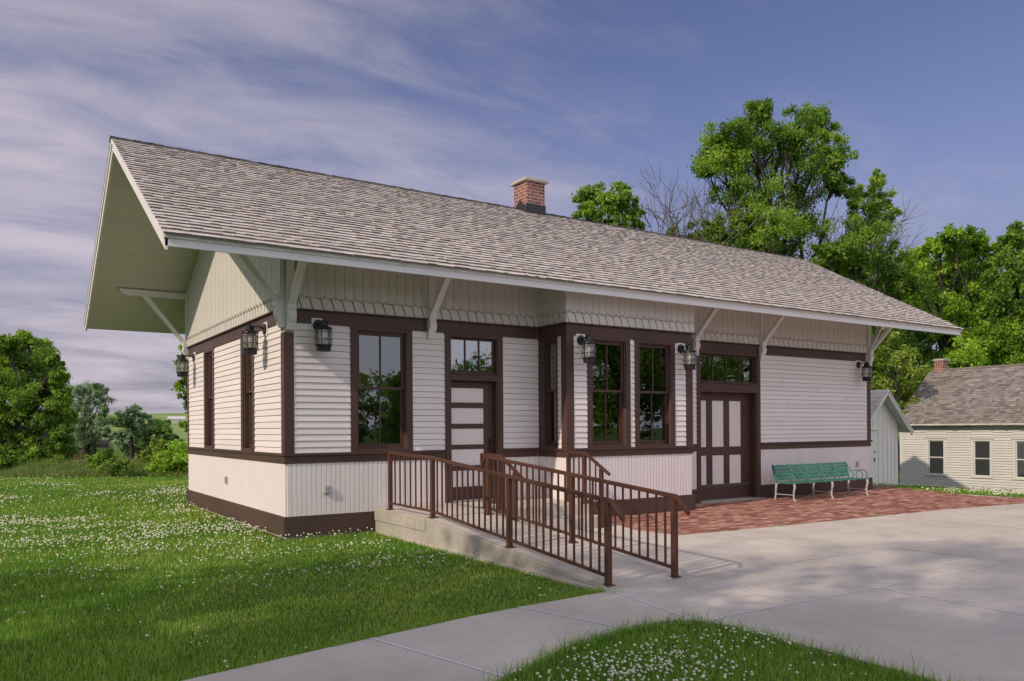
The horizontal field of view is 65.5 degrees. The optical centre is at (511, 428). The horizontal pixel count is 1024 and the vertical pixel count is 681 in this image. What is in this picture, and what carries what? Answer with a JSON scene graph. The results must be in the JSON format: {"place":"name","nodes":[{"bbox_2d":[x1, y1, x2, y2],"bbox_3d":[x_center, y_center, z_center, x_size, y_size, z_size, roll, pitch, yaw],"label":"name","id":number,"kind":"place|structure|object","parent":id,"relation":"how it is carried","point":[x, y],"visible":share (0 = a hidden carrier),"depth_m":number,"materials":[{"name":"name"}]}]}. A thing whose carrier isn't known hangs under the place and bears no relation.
{"place":"outdoors","nodes":[
{"label":"outdoors","id":0,"kind":"place"},
{"bbox_2d":[78,449,166,458],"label":"meadow","id":1,"kind":"structure","parent":0,"point":[117,453],"depth_m":52.58,"materials":[{"name":"green plant"}]},
{"bbox_2d":[0,412,1023,680],"bbox_3d":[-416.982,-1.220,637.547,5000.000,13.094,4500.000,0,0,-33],"label":"ground","id":2,"kind":"structure","parent":0,"point":[180,432],"depth_m":7.81,"materials":[{"name":"green plant"}]},
{"bbox_2d":[0,444,28,470],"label":"thicket bush","id":3,"kind":"object","parent":2,"relation":"on","point":[9,458],"visible":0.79,"depth_m":30.30,"materials":[{"name":"green plant"}]},
{"bbox_2d":[0,328,83,464],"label":"maple tree","id":4,"kind":"object","parent":2,"relation":"on","point":[27,359],"visible":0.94,"depth_m":35.11,"materials":[{"name":"green plant"}]},
{"bbox_2d":[67,379,118,457],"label":"willow tree","id":5,"kind":"object","parent":2,"relation":"on","point":[84,402],"visible":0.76,"depth_m":41.39,"materials":[{"name":"green plant"}]},
{"bbox_2d":[0,456,188,477],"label":"weeds","id":6,"kind":"object","parent":2,"relation":"on","point":[53,469],"visible":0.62,"depth_m":28.47,"materials":[{"name":"green plant"}]},
{"bbox_2d":[99,438,113,451],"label":"bare shrub","id":7,"kind":"object","parent":2,"relation":"on","point":[103,443],"visible":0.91,"depth_m":40.80,"materials":[{"name":"grey plant"}]},
{"bbox_2d":[49,450,166,459],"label":"dry weeds","id":8,"kind":"object","parent":2,"relation":"on","point":[78,457],"visible":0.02,"depth_m":41.64,"materials":[{"name":"brown plant"}]},
{"bbox_2d":[84,447,131,475],"bbox_3d":[-14.402,1.334,28.281,1.539,1.400,2.874,0,0,-33],"label":"thicket bush","id":9,"kind":"object","parent":2,"relation":"on","point":[98,459],"visible":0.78,"depth_m":28.19,"materials":[{"name":"green plant"}]},
{"bbox_2d":[110,417,120,426],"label":"tree","id":10,"kind":"object","parent":2,"relation":"on","point":[114,424],"visible":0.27,"depth_m":188.79,"materials":[{"name":"green plant"}]},
{"bbox_2d":[112,403,155,458],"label":"pear tree","id":11,"kind":"object","parent":2,"relation":"on","point":[133,434],"visible":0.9,"depth_m":45.44,"materials":[{"name":"green plant"}]},
{"bbox_2d":[130,437,167,464],"bbox_3d":[-14.115,1.105,30.610,1.483,1.587,1.690,0,0,39],"label":"vine bush","id":12,"kind":"object","parent":2,"relation":"on","point":[144,454],"visible":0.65,"depth_m":30.75,"materials":[{"name":"green plant"}]},
{"bbox_2d":[153,419,162,425],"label":"tree","id":13,"kind":"object","parent":2,"relation":"on","point":[157,420],"visible":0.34,"depth_m":209.33,"materials":[{"name":"green plant"}]},
{"bbox_2d":[136,420,185,452],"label":"elder bush","id":14,"kind":"object","parent":2,"relation":"on","point":[158,429],"visible":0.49,"depth_m":44.93,"materials":[{"name":"green plant"}]},
{"bbox_2d":[144,438,188,473],"bbox_3d":[-11.982,1.037,28.843,3.127,2.025,2.868,0,0,-16],"label":"vine bush","id":15,"kind":"object","parent":2,"relation":"on","point":[177,452],"visible":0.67,"depth_m":28.45,"materials":[{"name":"green plant"}]},
{"bbox_2d":[162,419,171,425],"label":"tree","id":16,"kind":"object","parent":2,"relation":"on","point":[169,421],"visible":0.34,"depth_m":212.02,"materials":[{"name":"green plant"}]},
{"bbox_2d":[167,416,185,422],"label":"farm building","id":17,"kind":"structure","parent":2,"relation":"on","point":[175,419],"depth_m":239.01,"materials":[{"name":"white paint"}]},
{"bbox_2d":[170,344,187,431],"bbox_3d":[-15.840,-1.045,40.218,2.114,6.264,2.747,0,0,15],"label":"poplar tree","id":18,"kind":"object","parent":2,"relation":"on","point":[178,386],"visible":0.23,"depth_m":39.70,"materials":[{"name":"green plant"}]},
{"bbox_2d":[178,421,187,427],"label":"tree","id":19,"kind":"object","parent":2,"relation":"on","point":[180,424],"visible":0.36,"depth_m":204.28,"materials":[{"name":"green plant"}]},
{"bbox_2d":[0,474,1023,680],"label":"clover","id":20,"kind":"object","parent":2,"relation":"on","point":[1004,491],"visible":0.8,"depth_m":11.09,"materials":[{"name":"white plant"}]},
{"bbox_2d":[83,135,964,538],"bbox_3d":[0.967,-1.921,18.834,18.800,7.630,9.586,0,0,-33],"label":"train station","id":21,"kind":"object","parent":2,"relation":"on","point":[457,323],"visible":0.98,"depth_m":14.23,"materials":[{"name":"beige paint"}]},
{"bbox_2d":[176,352,195,376],"bbox_3d":[-6.902,-1.353,16.820,0.390,0.525,0.262,0,0,-33],"label":"wall lantern","id":22,"kind":"object","parent":21,"relation":"attached to","point":[182,357],"depth_m":16.77,"materials":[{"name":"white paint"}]},
{"bbox_2d":[203,347,214,447],"bbox_3d":[-5.981,-0.592,15.891,0.172,1.968,0.860,0,0,-33],"label":"window","id":23,"kind":"structure","parent":21,"relation":"in","point":[209,394],"depth_m":16.12,"materials":[{"name":"brown paint"}]},
{"bbox_2d":[240,334,255,450],"bbox_3d":[-4.443,-0.602,13.563,0.172,1.968,0.820,0,0,-33],"label":"window","id":24,"kind":"structure","parent":21,"relation":"in","point":[247,363],"depth_m":13.78,"materials":[{"name":"brown paint"}]},
{"bbox_2d":[241,322,267,354],"bbox_3d":[-4.062,-1.421,12.524,0.390,0.525,0.262,0,0,-33],"label":"wall lantern","id":25,"kind":"object","parent":21,"relation":"attached to","point":[249,328],"depth_m":12.47,"materials":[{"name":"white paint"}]},
{"bbox_2d":[311,318,332,351],"bbox_3d":[-2.862,-1.419,11.991,0.264,0.525,0.389,0,0,-33],"label":"wall lantern","id":26,"kind":"object","parent":21,"relation":"attached to","point":[319,325],"depth_m":11.92,"materials":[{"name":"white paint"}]},
{"bbox_2d":[350,326,412,451],"bbox_3d":[-2.112,-0.617,12.784,1.075,1.968,0.172,0,0,-33],"label":"window","id":27,"kind":"structure","parent":21,"relation":"in","point":[381,398],"depth_m":12.81,"materials":[{"name":"brown paint"}]},
{"bbox_2d":[451,381,492,499],"bbox_3d":[-0.703,0.212,13.776,0.904,2.035,0.114,0,0,-33],"label":"door","id":28,"kind":"structure","parent":21,"relation":"in","point":[471,402],"depth_m":13.79,"materials":[{"name":"brown paint"}]},
{"bbox_2d":[543,336,558,447],"bbox_3d":[0.737,-0.636,14.153,0.172,1.968,0.430,0,0,-33],"label":"window","id":29,"kind":"structure","parent":21,"relation":"in","point":[550,372],"depth_m":14.24,"materials":[{"name":"brown paint"}]},
{"bbox_2d":[575,334,596,362],"bbox_3d":[1.294,-1.386,13.737,0.264,0.525,0.389,0,0,-33],"label":"wall lantern","id":30,"kind":"object","parent":21,"relation":"attached to","point":[582,340],"depth_m":13.67,"materials":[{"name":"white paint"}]},
{"bbox_2d":[586,336,630,447],"bbox_3d":[1.707,-0.642,14.307,1.008,1.968,0.172,0,0,-33],"label":"window","id":31,"kind":"structure","parent":21,"relation":"in","point":[608,378],"depth_m":14.37,"materials":[{"name":"brown paint"}]},
{"bbox_2d":[634,339,675,446],"bbox_3d":[2.643,-0.648,14.926,1.028,1.968,0.172,0,0,-33],"label":"window","id":32,"kind":"structure","parent":21,"relation":"in","point":[655,414],"depth_m":14.99,"materials":[{"name":"brown paint"}]},
{"bbox_2d":[676,343,696,369],"bbox_3d":[3.322,-1.369,15.077,0.264,0.525,0.389,0,0,-33],"label":"wall lantern","id":33,"kind":"object","parent":21,"relation":"attached to","point":[680,349],"depth_m":15.01,"materials":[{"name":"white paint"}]},
{"bbox_2d":[701,392,749,500],"bbox_3d":[4.592,0.385,17.389,1.756,2.310,0.045,0,0,-33],"label":"door","id":34,"kind":"structure","parent":21,"relation":"in","point":[725,417],"depth_m":17.41,"materials":[{"name":"brown paint"}]},
{"bbox_2d":[855,360,872,380],"bbox_3d":[8.700,-1.424,19.634,0.264,0.525,0.389,0,0,-33],"label":"wall lantern","id":35,"kind":"object","parent":21,"relation":"attached to","point":[858,366],"depth_m":19.57,"materials":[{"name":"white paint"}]},
{"bbox_2d":[115,580,1017,680],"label":"edge grass","id":36,"kind":"structure","parent":2,"relation":"on","point":[622,629],"depth_m":5.93,"materials":[{"name":"green plant"}]},
{"bbox_2d":[569,180,646,229],"bbox_3d":[4.306,-4.769,35.844,3.775,13.609,2.821,0,0,-33],"label":"walnut tree","id":37,"kind":"object","parent":2,"relation":"on","point":[615,206],"visible":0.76,"depth_m":35.36,"materials":[{"name":"green plant"}]},
{"bbox_2d":[665,219,727,241],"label":"scrub tree","id":38,"kind":"object","parent":2,"relation":"on","point":[691,225],"visible":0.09,"depth_m":45.57,"materials":[{"name":"green plant"}]},
{"bbox_2d":[627,154,800,245],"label":"bare tree","id":39,"kind":"object","parent":2,"relation":"on","point":[708,213],"visible":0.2,"depth_m":44.08,"materials":[{"name":"grey plant"}]},
{"bbox_2d":[686,96,858,261],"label":"shade tree","id":40,"kind":"object","parent":2,"relation":"on","point":[732,154],"visible":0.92,"depth_m":42.70,"materials":[{"name":"green plant"}]},
{"bbox_2d":[780,195,926,286],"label":"bare tree","id":41,"kind":"object","parent":2,"relation":"on","point":[828,240],"visible":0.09,"depth_m":44.47,"materials":[{"name":"grey plant"}]},
{"bbox_2d":[808,213,935,349],"bbox_3d":[16.721,-3.784,37.822,6.179,12.394,5.810,0,0,-33],"label":"maple tree","id":42,"kind":"object","parent":2,"relation":"on","point":[846,257],"visible":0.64,"depth_m":36.95,"materials":[{"name":"green plant"}]},
{"bbox_2d":[841,168,903,339],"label":"ash tree","id":43,"kind":"object","parent":2,"relation":"on","point":[854,195],"visible":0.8,"depth_m":46.38,"materials":[{"name":"green plant"}]},
{"bbox_2d":[870,389,913,484],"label":"board shed","id":44,"kind":"structure","parent":2,"relation":"on","point":[889,421],"depth_m":26.51,"materials":[{"name":"white paint"}]},
{"bbox_2d":[870,428,877,483],"bbox_3d":[11.698,1.009,26.022,0.940,2.030,0.103,0,0,-33],"label":"door","id":45,"kind":"structure","parent":44,"relation":"in","point":[872,448],"depth_m":26.18,"materials":[{"name":"white paint"}]},
{"bbox_2d":[869,331,931,413],"bbox_3d":[15.414,-0.798,32.048,2.692,6.414,4.947,0,0,36],"label":"bramble bush","id":46,"kind":"object","parent":2,"relation":"on","point":[900,387],"visible":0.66,"depth_m":32.22,"materials":[{"name":"green plant"}]},
{"bbox_2d":[864,231,961,400],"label":"bare tree","id":47,"kind":"object","parent":2,"relation":"on","point":[918,297],"visible":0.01,"depth_m":42.57,"materials":[{"name":"grey plant"}]},
{"bbox_2d":[871,327,959,472],"bbox_3d":[20.216,-1.829,40.103,7.796,8.429,5.707,0,0,-33],"label":"boxelder tree","id":48,"kind":"object","parent":2,"relation":"on","point":[910,338],"visible":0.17,"depth_m":39.52,"materials":[{"name":"green plant"}]},
{"bbox_2d":[873,239,957,388],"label":"tree","id":49,"kind":"object","parent":2,"relation":"on","point":[934,282],"visible":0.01,"depth_m":56.75,"materials":[{"name":"green plant"}]},
{"bbox_2d":[871,271,1012,368],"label":"hackberry tree","id":50,"kind":"object","parent":2,"relation":"on","point":[942,315],"visible":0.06,"depth_m":46.05,"materials":[{"name":"green plant"}]},
{"bbox_2d":[898,222,1011,365],"bbox_3d":[21.728,-3.806,40.011,6.144,12.374,4.502,0,0,-8],"label":"locust tree","id":51,"kind":"object","parent":2,"relation":"on","point":[972,249],"visible":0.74,"depth_m":39.20,"materials":[{"name":"green plant"}]},
{"bbox_2d":[900,358,1023,490],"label":"farmhouse","id":52,"kind":"object","parent":2,"relation":"on","point":[966,424],"visible":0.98,"depth_m":29.42,"materials":[{"name":"white paint"}]},
{"bbox_2d":[924,437,946,475],"bbox_3d":[15.913,1.066,29.847,0.110,1.440,0.830,0,0,-33],"label":"window","id":53,"kind":"structure","parent":52,"relation":"in","point":[936,447],"depth_m":29.87,"materials":[{"name":"white paint"}]},
{"bbox_2d":[970,438,993,478],"bbox_3d":[16.823,1.060,28.470,0.110,1.440,0.810,0,0,-33],"label":"window","id":54,"kind":"structure","parent":52,"relation":"in","point":[981,448],"depth_m":28.50,"materials":[{"name":"white paint"}]},
{"bbox_2d":[1011,438,1023,479],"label":"window","id":55,"kind":"structure","parent":52,"relation":"in","point":[1018,443],"depth_m":27.50,"materials":[{"name":"white paint"}]},
{"bbox_2d":[942,312,1023,367],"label":"sumac bush","id":56,"kind":"object","parent":2,"relation":"on","point":[1000,337],"visible":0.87,"depth_m":36.81,"materials":[{"name":"green plant"}]},
{"bbox_2d":[952,249,1018,363],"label":"tree","id":57,"kind":"object","parent":2,"relation":"on","point":[983,301],"depth_m":56.64,"materials":[{"name":"green plant"}]},
{"bbox_2d":[969,219,1023,340],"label":"elm tree","id":58,"kind":"object","parent":2,"relation":"on","point":[1012,239],"visible":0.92,"depth_m":38.48,"materials":[{"name":"green plant"}]},
{"bbox_2d":[0,0,1023,413],"label":"sky","id":59,"kind":"structure","parent":0,"point":[468,99],"materials":[{"name":"blue"}]},
{"bbox_2d":[183,494,1023,680],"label":"pavement","id":60,"kind":"structure","parent":0,"point":[968,642],"depth_m":7.12,"materials":[{"name":"concrete"}]},
{"bbox_2d":[375,497,682,589],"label":"entrance ramp","id":61,"kind":"structure","parent":60,"relation":"on","point":[420,526],"depth_m":10.19,"materials":[{"name":"concrete"}]},
{"bbox_2d":[480,453,523,521],"bbox_3d":[-0.164,1.010,12.159,0.116,1.242,1.170,0,0,-33],"label":"handrail","id":62,"kind":"object","parent":61,"relation":"on","point":[482,455],"visible":0.38,"depth_m":12.17,"materials":[{"name":"brown metal"}]},
{"bbox_2d":[386,451,624,586],"bbox_3d":[-0.412,0.986,10.094,0.116,1.280,5.458,0,0,-33],"label":"handrail","id":63,"kind":"object","parent":61,"relation":"on","point":[609,505],"visible":0.95,"depth_m":9.49,"materials":[{"name":"brown metal"}]},
{"bbox_2d":[480,455,689,578],"bbox_3d":[0.696,1.003,10.024,0.116,1.239,4.160,0,0,-33],"label":"handrail","id":64,"kind":"object","parent":61,"relation":"on","point":[675,500],"visible":0.85,"depth_m":9.48,"materials":[{"name":"brown metal"}]},
{"bbox_2d":[566,451,610,527],"bbox_3d":[1.235,1.001,13.053,0.116,1.242,1.118,0,0,-33],"label":"handrail","id":65,"kind":"object","parent":61,"relation":"on","point":[602,469],"visible":0.52,"depth_m":13.07,"materials":[{"name":"brown metal"}]},
{"bbox_2d":[372,516,1023,675],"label":"pavement joints","id":66,"kind":"object","parent":60,"relation":"on","point":[739,589],"visible":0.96,"depth_m":7.52,"materials":[{"name":"grey concrete"}]},
{"bbox_2d":[376,516,1023,674],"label":"pavement gaps","id":67,"kind":"object","parent":60,"relation":"on","point":[741,589],"visible":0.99,"depth_m":7.85,"materials":[{"name":"grey concrete"}]},
{"bbox_2d":[602,506,962,626],"bbox_3d":[4.269,1.548,11.402,4.520,0.139,11.353,0,0,27],"label":"tuft","id":68,"kind":"object","parent":60,"relation":"on","point":[780,524],"visible":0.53,"depth_m":7.68,"materials":[{"name":"green plant"}]},
{"bbox_2d":[612,486,1023,534],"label":"brick patio","id":69,"kind":"structure","parent":0,"point":[759,513],"depth_m":15.38,"materials":[{"name":"red brick"}]},
{"bbox_2d":[771,461,868,501],"bbox_3d":[6.891,1.169,17.709,2.670,0.788,0.638,0,0,-33],"label":"park bench","id":70,"kind":"object","parent":69,"relation":"on","point":[800,471],"visible":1,"depth_m":17.73,"materials":[{"name":"green paint"}]}
]}

